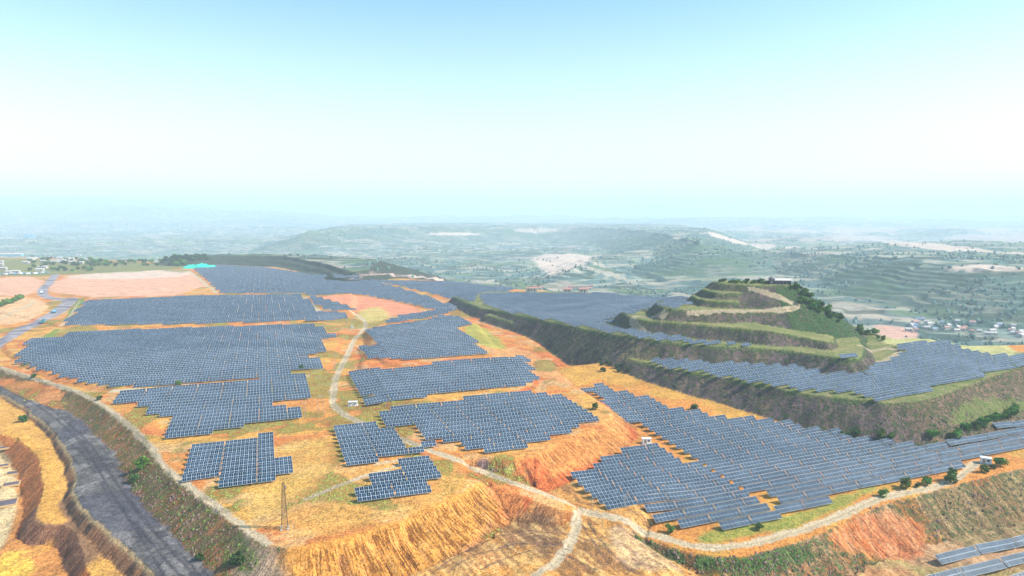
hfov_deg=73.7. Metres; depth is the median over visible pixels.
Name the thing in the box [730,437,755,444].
solar table
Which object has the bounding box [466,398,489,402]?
solar table
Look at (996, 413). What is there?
tree
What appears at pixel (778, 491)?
solar table
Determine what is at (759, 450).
solar table
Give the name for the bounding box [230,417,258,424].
solar table
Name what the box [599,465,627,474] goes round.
solar table
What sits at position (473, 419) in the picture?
solar table
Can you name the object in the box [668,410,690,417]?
solar table
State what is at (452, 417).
solar table
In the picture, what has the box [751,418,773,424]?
solar table
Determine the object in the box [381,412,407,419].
solar table
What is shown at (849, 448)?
solar table
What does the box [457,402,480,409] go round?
solar table
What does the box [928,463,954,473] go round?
solar table
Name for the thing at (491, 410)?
solar table
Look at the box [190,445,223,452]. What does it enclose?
solar table
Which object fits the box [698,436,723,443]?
solar table
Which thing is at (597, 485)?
solar table
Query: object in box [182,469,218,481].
solar table
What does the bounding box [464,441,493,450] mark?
solar table
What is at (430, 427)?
solar table
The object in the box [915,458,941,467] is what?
solar table
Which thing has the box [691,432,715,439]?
solar table
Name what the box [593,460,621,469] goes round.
solar table
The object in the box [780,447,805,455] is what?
solar table
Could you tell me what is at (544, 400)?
solar table
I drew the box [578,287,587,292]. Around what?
house
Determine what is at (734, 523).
solar table
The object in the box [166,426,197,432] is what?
solar table
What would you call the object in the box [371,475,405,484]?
solar table
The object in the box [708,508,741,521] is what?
solar table
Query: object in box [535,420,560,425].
solar table
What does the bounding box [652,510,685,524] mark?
solar table
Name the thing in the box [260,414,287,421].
solar table
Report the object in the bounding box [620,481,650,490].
solar table
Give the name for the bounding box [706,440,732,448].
solar table
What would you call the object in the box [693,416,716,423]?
solar table
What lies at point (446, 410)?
solar table
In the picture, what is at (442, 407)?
solar table
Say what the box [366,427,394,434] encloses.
solar table
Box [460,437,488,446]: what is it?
solar table
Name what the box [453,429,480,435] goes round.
solar table
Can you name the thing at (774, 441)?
solar table
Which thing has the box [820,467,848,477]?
solar table
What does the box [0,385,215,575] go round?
haul road
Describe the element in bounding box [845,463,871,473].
solar table
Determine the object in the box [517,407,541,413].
solar table
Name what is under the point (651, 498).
solar table
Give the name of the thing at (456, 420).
solar table
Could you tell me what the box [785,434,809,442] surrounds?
solar table
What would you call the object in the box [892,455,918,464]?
solar table
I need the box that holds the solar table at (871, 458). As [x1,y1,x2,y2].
[858,454,883,463]
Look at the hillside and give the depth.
344.01 m
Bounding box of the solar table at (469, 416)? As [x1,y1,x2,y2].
[466,412,491,419]
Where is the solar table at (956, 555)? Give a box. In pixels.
[935,546,980,563]
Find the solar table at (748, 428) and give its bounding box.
[737,425,761,432]
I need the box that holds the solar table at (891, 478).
[881,472,906,484]
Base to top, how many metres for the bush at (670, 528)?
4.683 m
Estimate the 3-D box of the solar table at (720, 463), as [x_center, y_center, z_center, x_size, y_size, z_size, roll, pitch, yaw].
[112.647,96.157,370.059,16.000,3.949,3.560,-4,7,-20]
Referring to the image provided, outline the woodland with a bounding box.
[0,226,1023,345]
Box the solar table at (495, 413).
[492,409,516,415]
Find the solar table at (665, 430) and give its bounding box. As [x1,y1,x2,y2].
[654,427,677,435]
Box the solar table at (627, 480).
[613,475,642,485]
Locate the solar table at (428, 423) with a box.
[416,420,442,428]
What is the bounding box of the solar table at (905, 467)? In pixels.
[892,462,918,472]
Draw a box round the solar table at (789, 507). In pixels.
[773,501,805,512]
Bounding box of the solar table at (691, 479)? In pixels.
[677,474,706,483]
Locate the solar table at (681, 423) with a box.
[670,419,693,426]
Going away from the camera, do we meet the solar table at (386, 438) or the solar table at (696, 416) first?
the solar table at (386, 438)
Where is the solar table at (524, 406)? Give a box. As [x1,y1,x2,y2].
[513,403,536,409]
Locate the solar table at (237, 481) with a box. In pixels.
[219,476,255,487]
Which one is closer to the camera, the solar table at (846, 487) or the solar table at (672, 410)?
the solar table at (846, 487)
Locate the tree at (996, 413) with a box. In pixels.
[993,411,1000,420]
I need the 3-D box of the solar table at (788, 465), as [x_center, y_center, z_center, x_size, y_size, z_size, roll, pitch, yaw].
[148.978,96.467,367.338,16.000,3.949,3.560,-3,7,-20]
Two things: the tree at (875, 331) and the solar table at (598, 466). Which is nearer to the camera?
the solar table at (598, 466)
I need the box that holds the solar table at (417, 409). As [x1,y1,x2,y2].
[406,407,430,412]
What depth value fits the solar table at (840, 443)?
397.94 m
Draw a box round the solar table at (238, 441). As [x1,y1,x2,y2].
[225,438,256,444]
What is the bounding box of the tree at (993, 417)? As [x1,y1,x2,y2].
[988,414,999,419]
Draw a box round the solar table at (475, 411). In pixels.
[463,409,487,415]
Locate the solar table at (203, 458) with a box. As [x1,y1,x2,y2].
[187,454,221,462]
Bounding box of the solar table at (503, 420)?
[500,416,525,422]
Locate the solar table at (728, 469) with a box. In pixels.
[714,464,742,474]
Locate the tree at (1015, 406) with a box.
[1008,402,1019,414]
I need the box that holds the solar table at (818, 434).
[807,430,831,438]
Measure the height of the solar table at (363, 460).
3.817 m
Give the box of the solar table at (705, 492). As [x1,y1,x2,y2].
[695,486,725,496]
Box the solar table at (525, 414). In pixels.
[521,410,545,416]
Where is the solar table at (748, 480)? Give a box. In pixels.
[732,475,761,485]
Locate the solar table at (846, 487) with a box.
[830,481,859,492]
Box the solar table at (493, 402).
[481,400,504,405]
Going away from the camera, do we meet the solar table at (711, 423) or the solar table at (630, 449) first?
the solar table at (630, 449)
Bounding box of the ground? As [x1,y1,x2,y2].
[0,254,1023,575]
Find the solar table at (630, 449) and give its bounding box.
[620,445,646,453]
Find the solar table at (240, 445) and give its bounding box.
[225,442,256,448]
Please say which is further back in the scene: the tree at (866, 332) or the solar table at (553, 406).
the tree at (866, 332)
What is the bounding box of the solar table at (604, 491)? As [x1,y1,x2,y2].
[590,485,621,497]
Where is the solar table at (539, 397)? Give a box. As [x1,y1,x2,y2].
[529,395,551,400]
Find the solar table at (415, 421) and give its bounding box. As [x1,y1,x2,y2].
[413,417,439,423]
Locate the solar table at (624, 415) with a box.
[618,412,641,417]
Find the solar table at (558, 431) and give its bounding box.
[545,427,572,434]
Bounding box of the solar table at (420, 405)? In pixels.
[416,402,440,407]
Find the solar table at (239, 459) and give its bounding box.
[222,455,256,463]
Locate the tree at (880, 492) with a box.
[877,488,888,497]
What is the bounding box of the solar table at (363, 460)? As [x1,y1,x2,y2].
[345,456,378,466]
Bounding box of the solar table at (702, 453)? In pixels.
[690,449,715,458]
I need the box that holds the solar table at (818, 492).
[804,486,833,498]
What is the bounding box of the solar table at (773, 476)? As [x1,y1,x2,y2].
[759,470,787,481]
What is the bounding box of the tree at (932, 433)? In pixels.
[926,428,939,437]
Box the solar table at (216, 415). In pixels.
[202,413,229,418]
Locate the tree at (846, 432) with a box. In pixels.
[840,430,850,434]
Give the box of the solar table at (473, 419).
[470,415,495,422]
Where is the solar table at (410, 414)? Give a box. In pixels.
[408,410,433,416]
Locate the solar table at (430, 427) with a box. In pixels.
[419,424,445,431]
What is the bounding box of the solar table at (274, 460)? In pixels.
[258,456,291,464]
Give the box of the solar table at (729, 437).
[722,432,746,440]
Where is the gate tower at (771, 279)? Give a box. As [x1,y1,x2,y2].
[768,276,773,283]
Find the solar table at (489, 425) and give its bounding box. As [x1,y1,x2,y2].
[477,422,503,429]
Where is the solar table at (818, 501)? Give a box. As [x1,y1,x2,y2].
[802,496,832,509]
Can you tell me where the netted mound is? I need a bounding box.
[181,263,215,268]
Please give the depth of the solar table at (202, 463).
337.12 m
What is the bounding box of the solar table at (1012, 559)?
[1000,552,1023,566]
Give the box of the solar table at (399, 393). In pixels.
[388,391,411,396]
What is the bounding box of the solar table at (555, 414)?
[551,410,575,416]
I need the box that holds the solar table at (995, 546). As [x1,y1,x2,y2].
[974,538,1017,553]
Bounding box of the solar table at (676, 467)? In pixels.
[661,463,689,471]
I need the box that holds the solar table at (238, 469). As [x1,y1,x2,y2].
[221,465,255,473]
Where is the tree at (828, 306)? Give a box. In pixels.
[825,304,831,310]
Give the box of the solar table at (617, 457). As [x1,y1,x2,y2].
[600,453,627,461]
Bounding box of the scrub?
[1,285,1023,575]
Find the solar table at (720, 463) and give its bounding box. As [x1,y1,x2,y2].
[706,459,733,468]
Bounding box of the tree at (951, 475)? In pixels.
[943,467,958,483]
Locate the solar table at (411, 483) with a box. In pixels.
[392,479,427,489]
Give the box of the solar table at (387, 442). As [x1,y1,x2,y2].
[372,439,402,447]
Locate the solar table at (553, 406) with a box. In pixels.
[541,404,564,410]
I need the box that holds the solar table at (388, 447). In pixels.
[374,443,405,451]
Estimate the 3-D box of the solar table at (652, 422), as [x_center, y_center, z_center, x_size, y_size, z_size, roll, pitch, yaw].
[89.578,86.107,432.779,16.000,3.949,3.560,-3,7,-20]
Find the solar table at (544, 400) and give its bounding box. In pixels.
[533,398,555,403]
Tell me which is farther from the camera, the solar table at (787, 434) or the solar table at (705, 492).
the solar table at (787, 434)
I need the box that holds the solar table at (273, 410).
[260,408,286,412]
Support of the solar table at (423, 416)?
on the ground
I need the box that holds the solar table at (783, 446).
[771,442,796,450]
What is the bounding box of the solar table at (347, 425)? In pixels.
[334,423,361,430]
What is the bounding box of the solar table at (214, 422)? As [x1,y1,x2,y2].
[200,420,228,425]
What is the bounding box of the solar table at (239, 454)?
[223,450,256,458]
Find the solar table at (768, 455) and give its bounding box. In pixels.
[756,451,782,459]
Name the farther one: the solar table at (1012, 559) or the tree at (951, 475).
the tree at (951, 475)
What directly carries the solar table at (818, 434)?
on the ground
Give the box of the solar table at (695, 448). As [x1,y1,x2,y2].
[682,444,707,453]
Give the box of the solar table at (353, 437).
[338,434,367,442]
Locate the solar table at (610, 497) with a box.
[596,491,629,503]
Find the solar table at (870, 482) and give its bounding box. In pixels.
[856,477,884,487]
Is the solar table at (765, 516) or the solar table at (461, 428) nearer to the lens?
the solar table at (765, 516)
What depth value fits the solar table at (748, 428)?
421.65 m
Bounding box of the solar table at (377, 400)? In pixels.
[365,396,389,404]
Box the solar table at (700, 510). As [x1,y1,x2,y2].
[683,504,716,516]
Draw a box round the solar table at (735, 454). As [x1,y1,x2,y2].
[722,450,748,458]
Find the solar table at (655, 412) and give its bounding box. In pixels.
[640,410,663,415]
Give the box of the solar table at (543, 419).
[530,416,555,423]
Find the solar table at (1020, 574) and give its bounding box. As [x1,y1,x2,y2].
[1011,572,1023,575]
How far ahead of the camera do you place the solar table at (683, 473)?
357.80 m
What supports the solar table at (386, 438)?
on the ground
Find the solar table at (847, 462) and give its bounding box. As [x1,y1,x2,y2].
[834,458,860,467]
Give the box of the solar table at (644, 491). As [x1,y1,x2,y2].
[627,486,659,496]
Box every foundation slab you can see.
[0,463,9,467]
[0,497,18,507]
[1,480,20,487]
[5,470,18,475]
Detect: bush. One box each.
[18,414,28,421]
[128,473,139,482]
[133,455,149,468]
[194,552,204,560]
[229,550,246,565]
[592,402,597,409]
[665,523,674,533]
[690,404,698,408]
[755,522,764,528]
[851,427,861,434]
[947,432,956,438]
[979,464,989,472]
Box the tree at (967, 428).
[963,422,970,431]
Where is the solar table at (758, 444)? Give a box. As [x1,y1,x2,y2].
[739,441,764,449]
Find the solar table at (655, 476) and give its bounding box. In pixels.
[642,472,670,480]
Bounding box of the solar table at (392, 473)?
[369,469,402,479]
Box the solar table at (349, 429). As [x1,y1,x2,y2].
[335,426,363,433]
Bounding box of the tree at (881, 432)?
[876,428,886,438]
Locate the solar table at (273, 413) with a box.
[260,411,286,416]
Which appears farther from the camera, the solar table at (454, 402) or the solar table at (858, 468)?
the solar table at (454, 402)
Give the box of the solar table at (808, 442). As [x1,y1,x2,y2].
[794,438,819,446]
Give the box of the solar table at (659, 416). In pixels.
[646,413,669,419]
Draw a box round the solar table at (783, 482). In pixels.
[769,476,798,487]
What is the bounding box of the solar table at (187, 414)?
[173,412,201,417]
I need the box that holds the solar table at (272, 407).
[260,405,285,409]
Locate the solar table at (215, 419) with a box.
[201,416,229,421]
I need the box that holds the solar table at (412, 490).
[395,485,431,497]
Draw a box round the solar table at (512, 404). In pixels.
[509,400,532,406]
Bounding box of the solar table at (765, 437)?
[753,433,777,441]
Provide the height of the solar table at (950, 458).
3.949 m
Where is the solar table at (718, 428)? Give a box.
[707,424,730,431]
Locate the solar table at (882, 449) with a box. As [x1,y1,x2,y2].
[870,445,894,454]
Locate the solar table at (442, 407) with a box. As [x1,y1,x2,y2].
[432,405,456,410]
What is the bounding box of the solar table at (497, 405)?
[485,403,508,409]
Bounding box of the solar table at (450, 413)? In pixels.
[437,411,462,417]
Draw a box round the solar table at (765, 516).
[749,510,781,523]
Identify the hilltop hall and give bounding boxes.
[774,278,791,284]
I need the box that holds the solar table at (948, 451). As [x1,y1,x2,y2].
[936,447,960,456]
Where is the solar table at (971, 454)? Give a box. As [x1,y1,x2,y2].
[959,450,984,458]
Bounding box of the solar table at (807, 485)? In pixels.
[793,480,822,491]
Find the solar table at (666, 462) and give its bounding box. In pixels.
[654,458,681,466]
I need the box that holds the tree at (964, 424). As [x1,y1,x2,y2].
[960,422,971,426]
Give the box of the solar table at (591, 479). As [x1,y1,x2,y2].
[577,474,606,484]
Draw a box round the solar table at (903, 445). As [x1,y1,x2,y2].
[892,441,915,450]
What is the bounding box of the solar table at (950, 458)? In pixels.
[938,454,963,463]
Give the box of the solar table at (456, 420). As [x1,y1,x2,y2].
[443,418,469,424]
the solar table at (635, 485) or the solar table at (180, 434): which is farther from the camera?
the solar table at (180, 434)
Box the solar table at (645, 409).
[635,406,656,412]
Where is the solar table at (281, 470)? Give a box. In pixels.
[258,466,292,475]
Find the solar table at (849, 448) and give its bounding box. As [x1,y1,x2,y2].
[836,444,861,452]
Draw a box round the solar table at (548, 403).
[537,401,560,406]
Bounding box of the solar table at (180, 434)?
[165,430,195,438]
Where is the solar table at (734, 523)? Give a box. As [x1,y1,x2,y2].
[719,516,752,529]
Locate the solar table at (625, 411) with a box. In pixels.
[613,409,635,413]
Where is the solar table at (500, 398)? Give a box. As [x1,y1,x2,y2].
[490,396,512,400]
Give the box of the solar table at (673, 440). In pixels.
[667,435,692,443]
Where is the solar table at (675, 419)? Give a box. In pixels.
[664,416,686,422]
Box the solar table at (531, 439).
[522,434,550,442]
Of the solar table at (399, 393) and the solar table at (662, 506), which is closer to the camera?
the solar table at (662, 506)
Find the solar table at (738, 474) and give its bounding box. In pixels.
[723,470,751,479]
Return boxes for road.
[0,274,79,347]
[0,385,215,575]
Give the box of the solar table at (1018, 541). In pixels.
[1011,534,1023,546]
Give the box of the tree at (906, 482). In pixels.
[900,477,911,489]
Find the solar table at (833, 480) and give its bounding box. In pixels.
[819,475,847,486]
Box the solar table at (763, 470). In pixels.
[749,465,777,475]
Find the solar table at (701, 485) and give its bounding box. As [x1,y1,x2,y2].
[686,480,715,489]
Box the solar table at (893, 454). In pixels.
[881,450,906,459]
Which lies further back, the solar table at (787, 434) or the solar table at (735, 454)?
the solar table at (787, 434)
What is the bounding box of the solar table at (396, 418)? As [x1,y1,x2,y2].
[383,416,409,422]
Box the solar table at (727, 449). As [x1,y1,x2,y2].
[714,445,740,453]
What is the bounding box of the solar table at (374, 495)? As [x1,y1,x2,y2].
[357,489,394,502]
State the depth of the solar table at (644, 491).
332.49 m
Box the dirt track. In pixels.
[0,270,981,575]
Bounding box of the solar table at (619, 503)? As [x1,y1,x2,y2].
[604,497,637,509]
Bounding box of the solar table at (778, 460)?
[765,455,792,465]
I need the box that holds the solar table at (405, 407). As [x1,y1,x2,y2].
[390,404,415,409]
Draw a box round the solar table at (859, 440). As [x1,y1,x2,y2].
[848,436,872,444]
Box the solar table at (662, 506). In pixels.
[644,501,676,511]
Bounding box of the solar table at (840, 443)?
[826,439,851,447]
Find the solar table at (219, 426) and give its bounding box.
[198,423,227,430]
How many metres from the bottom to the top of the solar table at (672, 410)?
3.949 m
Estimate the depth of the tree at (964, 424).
410.22 m
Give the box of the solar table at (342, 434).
[336,430,365,438]
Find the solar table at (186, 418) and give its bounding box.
[171,415,200,420]
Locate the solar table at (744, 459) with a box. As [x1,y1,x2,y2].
[731,455,758,464]
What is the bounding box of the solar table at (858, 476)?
[844,471,871,481]
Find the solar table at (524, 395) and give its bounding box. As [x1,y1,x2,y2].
[513,393,535,398]
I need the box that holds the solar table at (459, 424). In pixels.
[446,421,473,429]
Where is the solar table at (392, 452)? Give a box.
[377,448,408,457]
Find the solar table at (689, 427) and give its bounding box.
[677,423,700,430]
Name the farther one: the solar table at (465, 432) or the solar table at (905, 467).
the solar table at (465, 432)
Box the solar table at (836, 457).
[823,453,850,462]
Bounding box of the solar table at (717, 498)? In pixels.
[704,492,734,503]
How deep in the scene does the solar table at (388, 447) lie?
361.21 m
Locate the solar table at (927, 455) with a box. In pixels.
[915,451,940,460]
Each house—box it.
[35,268,44,270]
[529,287,536,291]
[563,288,571,292]
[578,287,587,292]
[942,326,949,329]
[968,321,975,324]
[984,331,991,335]
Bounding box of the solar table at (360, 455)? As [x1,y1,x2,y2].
[344,451,375,460]
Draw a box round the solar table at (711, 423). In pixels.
[700,420,723,427]
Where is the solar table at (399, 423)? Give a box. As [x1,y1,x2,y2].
[385,419,412,426]
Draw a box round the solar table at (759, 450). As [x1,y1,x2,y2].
[747,446,772,454]
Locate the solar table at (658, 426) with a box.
[647,423,671,430]
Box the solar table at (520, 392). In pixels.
[509,390,531,395]
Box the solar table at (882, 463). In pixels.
[869,459,895,468]
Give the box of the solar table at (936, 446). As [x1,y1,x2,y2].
[924,441,948,451]
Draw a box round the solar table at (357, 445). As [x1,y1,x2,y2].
[341,442,371,450]
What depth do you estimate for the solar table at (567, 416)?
417.05 m
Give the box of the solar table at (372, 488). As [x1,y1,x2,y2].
[355,483,390,494]
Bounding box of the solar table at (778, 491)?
[766,485,795,497]
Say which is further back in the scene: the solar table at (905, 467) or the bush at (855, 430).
the bush at (855, 430)
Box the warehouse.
[25,234,34,237]
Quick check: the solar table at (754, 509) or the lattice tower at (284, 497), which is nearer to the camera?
the lattice tower at (284, 497)
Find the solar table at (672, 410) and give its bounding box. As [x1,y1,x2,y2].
[662,407,684,413]
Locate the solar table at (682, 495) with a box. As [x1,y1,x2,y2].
[666,490,697,501]
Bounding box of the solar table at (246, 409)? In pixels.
[232,407,258,412]
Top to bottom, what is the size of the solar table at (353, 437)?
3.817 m
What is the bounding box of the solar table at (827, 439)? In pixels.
[816,435,840,443]
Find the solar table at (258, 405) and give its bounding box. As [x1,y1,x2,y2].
[246,403,271,409]
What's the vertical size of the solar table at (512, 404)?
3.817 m
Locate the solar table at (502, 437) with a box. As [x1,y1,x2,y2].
[489,433,517,441]
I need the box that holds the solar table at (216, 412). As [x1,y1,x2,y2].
[203,409,230,414]
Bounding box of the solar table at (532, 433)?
[517,430,544,437]
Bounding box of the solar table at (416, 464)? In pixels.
[401,460,433,469]
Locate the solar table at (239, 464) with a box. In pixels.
[222,460,256,468]
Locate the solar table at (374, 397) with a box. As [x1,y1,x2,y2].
[363,393,387,401]
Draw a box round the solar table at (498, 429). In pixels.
[481,426,508,432]
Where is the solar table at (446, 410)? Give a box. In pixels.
[434,408,459,414]
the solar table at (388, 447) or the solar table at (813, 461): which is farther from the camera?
the solar table at (813, 461)
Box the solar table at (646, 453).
[627,450,653,458]
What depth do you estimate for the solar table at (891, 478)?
353.05 m
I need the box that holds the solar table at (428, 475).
[407,471,440,480]
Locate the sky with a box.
[0,0,1023,215]
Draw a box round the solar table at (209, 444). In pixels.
[192,441,223,447]
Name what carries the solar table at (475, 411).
on the ground
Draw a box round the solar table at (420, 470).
[404,466,436,475]
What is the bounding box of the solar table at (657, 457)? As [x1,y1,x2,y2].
[647,453,673,461]
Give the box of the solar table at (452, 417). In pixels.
[440,414,465,420]
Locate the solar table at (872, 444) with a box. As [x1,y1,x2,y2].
[859,440,883,449]
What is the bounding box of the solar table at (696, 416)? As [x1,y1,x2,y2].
[686,412,708,419]
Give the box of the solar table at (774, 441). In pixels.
[762,437,787,445]
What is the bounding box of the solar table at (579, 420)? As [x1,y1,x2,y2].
[561,417,586,423]
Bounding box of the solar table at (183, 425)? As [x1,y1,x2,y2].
[168,422,198,428]
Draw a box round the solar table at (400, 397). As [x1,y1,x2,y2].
[390,394,414,400]
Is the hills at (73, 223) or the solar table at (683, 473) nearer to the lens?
the solar table at (683, 473)
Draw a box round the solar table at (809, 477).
[795,472,823,482]
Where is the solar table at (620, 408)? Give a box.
[610,405,629,409]
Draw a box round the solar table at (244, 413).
[231,410,258,415]
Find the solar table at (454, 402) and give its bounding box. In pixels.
[441,400,465,405]
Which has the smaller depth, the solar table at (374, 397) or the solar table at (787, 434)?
the solar table at (787, 434)
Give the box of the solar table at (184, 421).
[170,419,199,424]
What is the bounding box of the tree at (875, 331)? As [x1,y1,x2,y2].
[871,329,879,333]
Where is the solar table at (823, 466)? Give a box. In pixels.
[810,462,837,471]
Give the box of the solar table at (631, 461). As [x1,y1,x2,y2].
[620,456,647,465]
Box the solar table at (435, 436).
[424,432,452,439]
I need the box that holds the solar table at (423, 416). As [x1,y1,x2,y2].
[411,413,436,420]
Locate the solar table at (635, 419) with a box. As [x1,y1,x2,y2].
[624,416,647,423]
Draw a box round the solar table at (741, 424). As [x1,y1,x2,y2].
[729,421,752,428]
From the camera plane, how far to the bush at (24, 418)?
450.10 m
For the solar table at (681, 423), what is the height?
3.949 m
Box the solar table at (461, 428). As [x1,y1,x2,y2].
[450,425,476,432]
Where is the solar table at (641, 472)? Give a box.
[634,467,662,475]
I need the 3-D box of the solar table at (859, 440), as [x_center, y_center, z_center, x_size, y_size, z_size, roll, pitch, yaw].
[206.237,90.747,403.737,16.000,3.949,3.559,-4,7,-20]
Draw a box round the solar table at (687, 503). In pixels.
[674,497,706,509]
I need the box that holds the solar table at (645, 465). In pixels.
[627,461,655,470]
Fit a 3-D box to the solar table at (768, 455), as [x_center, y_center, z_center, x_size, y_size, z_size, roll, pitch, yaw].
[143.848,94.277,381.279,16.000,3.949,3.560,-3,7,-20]
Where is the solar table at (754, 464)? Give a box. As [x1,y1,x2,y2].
[740,460,767,469]
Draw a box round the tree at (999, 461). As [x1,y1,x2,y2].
[993,457,1009,465]
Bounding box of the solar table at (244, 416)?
[231,414,258,418]
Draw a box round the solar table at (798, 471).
[785,466,812,476]
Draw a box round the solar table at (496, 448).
[483,444,512,452]
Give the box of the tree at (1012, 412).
[1004,409,1016,415]
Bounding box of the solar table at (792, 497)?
[776,492,807,503]
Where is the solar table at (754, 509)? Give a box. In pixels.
[738,503,770,515]
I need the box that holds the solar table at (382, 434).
[368,431,397,438]
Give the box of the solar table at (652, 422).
[641,419,664,426]
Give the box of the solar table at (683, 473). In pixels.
[670,468,698,477]
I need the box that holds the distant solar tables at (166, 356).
[14,264,1023,575]
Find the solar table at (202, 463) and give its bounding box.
[185,459,220,468]
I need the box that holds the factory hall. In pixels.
[0,253,23,255]
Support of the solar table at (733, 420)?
on the ground
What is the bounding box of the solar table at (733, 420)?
[722,417,745,423]
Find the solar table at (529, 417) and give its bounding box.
[526,413,550,419]
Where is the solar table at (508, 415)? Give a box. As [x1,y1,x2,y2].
[496,413,520,419]
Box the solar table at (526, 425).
[509,423,534,428]
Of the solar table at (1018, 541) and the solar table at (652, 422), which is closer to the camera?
the solar table at (1018, 541)
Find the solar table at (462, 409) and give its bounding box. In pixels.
[460,405,484,411]
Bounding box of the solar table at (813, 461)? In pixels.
[799,457,826,466]
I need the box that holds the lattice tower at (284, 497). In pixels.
[280,482,288,530]
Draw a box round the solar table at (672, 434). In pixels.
[660,431,685,439]
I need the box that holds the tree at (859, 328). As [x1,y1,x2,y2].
[856,324,862,331]
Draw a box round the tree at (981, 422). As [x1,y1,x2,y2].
[974,419,986,426]
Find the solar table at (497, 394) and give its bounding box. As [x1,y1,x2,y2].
[486,392,509,397]
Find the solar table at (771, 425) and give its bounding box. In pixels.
[759,422,782,429]
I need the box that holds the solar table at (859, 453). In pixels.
[847,449,872,457]
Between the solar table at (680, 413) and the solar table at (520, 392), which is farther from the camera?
the solar table at (520, 392)
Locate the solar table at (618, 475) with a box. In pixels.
[606,470,635,480]
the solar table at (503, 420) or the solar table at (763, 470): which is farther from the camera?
the solar table at (503, 420)
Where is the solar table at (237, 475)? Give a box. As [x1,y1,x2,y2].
[220,470,255,479]
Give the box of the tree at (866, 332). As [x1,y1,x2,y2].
[863,328,870,334]
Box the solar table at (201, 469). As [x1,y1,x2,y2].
[184,464,219,474]
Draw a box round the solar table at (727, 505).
[714,499,745,510]
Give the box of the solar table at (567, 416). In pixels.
[556,414,580,420]
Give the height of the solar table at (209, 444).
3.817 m
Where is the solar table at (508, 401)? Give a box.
[505,397,528,403]
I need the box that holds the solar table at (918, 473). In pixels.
[905,468,931,479]
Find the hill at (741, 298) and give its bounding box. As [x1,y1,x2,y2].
[613,281,868,349]
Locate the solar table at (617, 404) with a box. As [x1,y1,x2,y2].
[605,402,623,407]
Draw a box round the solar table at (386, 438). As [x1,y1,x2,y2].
[370,435,399,443]
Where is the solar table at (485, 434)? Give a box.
[471,431,498,437]
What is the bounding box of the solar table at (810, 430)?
[798,426,821,434]
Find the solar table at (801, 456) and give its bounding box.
[789,452,815,461]
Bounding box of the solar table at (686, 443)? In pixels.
[674,439,700,449]
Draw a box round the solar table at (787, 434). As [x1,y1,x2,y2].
[776,430,800,437]
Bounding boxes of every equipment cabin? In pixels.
[347,401,357,406]
[641,437,651,444]
[979,456,991,464]
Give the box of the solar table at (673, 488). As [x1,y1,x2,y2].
[657,484,688,492]
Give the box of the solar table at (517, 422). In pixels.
[504,419,529,426]
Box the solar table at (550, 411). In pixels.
[546,407,570,413]
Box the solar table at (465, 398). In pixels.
[463,394,486,401]
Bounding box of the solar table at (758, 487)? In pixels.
[742,481,771,492]
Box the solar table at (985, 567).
[959,558,1006,575]
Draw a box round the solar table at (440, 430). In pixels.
[421,428,449,435]
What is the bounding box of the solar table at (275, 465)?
[258,461,291,469]
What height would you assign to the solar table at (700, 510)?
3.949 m
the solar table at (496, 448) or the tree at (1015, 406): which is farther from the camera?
the tree at (1015, 406)
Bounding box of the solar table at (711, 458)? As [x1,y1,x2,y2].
[698,454,724,463]
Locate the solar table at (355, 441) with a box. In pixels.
[339,438,369,446]
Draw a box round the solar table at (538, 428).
[526,425,552,431]
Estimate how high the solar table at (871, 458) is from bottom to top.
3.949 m
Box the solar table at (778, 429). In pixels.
[768,426,791,433]
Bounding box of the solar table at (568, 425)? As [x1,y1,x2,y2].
[553,422,579,428]
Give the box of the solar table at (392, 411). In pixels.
[379,409,404,415]
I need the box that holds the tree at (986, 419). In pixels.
[977,416,991,423]
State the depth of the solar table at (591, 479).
347.80 m
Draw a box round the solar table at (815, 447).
[803,443,829,451]
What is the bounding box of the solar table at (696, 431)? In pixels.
[684,427,708,434]
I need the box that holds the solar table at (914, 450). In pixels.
[903,446,927,455]
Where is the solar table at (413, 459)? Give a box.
[398,455,429,464]
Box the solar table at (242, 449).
[224,446,256,453]
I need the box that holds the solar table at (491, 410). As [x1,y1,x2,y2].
[489,406,512,412]
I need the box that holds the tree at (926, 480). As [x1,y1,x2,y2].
[921,476,932,484]
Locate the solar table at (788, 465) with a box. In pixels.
[775,461,802,470]
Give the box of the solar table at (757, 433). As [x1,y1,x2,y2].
[745,429,769,436]
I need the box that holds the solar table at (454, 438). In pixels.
[442,434,470,442]
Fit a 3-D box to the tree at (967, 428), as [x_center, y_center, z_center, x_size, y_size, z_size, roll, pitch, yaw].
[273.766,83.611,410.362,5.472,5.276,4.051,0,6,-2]
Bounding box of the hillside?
[0,297,1023,575]
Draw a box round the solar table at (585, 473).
[570,469,600,479]
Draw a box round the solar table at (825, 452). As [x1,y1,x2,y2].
[813,448,839,456]
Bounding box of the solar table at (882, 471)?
[869,467,896,476]
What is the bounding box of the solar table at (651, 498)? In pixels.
[635,493,667,503]
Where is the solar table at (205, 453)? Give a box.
[189,450,222,457]
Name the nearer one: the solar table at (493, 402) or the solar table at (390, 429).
the solar table at (390, 429)
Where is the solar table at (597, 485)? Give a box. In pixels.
[583,480,613,493]
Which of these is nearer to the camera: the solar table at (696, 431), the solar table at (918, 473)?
the solar table at (918, 473)
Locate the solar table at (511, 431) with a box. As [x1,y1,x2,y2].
[499,428,526,434]
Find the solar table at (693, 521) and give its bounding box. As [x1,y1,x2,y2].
[677,514,710,529]
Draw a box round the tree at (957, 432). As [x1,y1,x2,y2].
[951,427,961,438]
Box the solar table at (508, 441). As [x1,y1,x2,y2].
[494,437,522,444]
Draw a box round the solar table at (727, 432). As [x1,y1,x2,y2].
[714,428,738,435]
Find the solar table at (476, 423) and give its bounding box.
[474,419,499,425]
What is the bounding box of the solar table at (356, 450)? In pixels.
[342,446,373,455]
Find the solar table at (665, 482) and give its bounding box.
[649,477,679,486]
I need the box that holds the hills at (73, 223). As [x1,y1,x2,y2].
[0,197,1023,345]

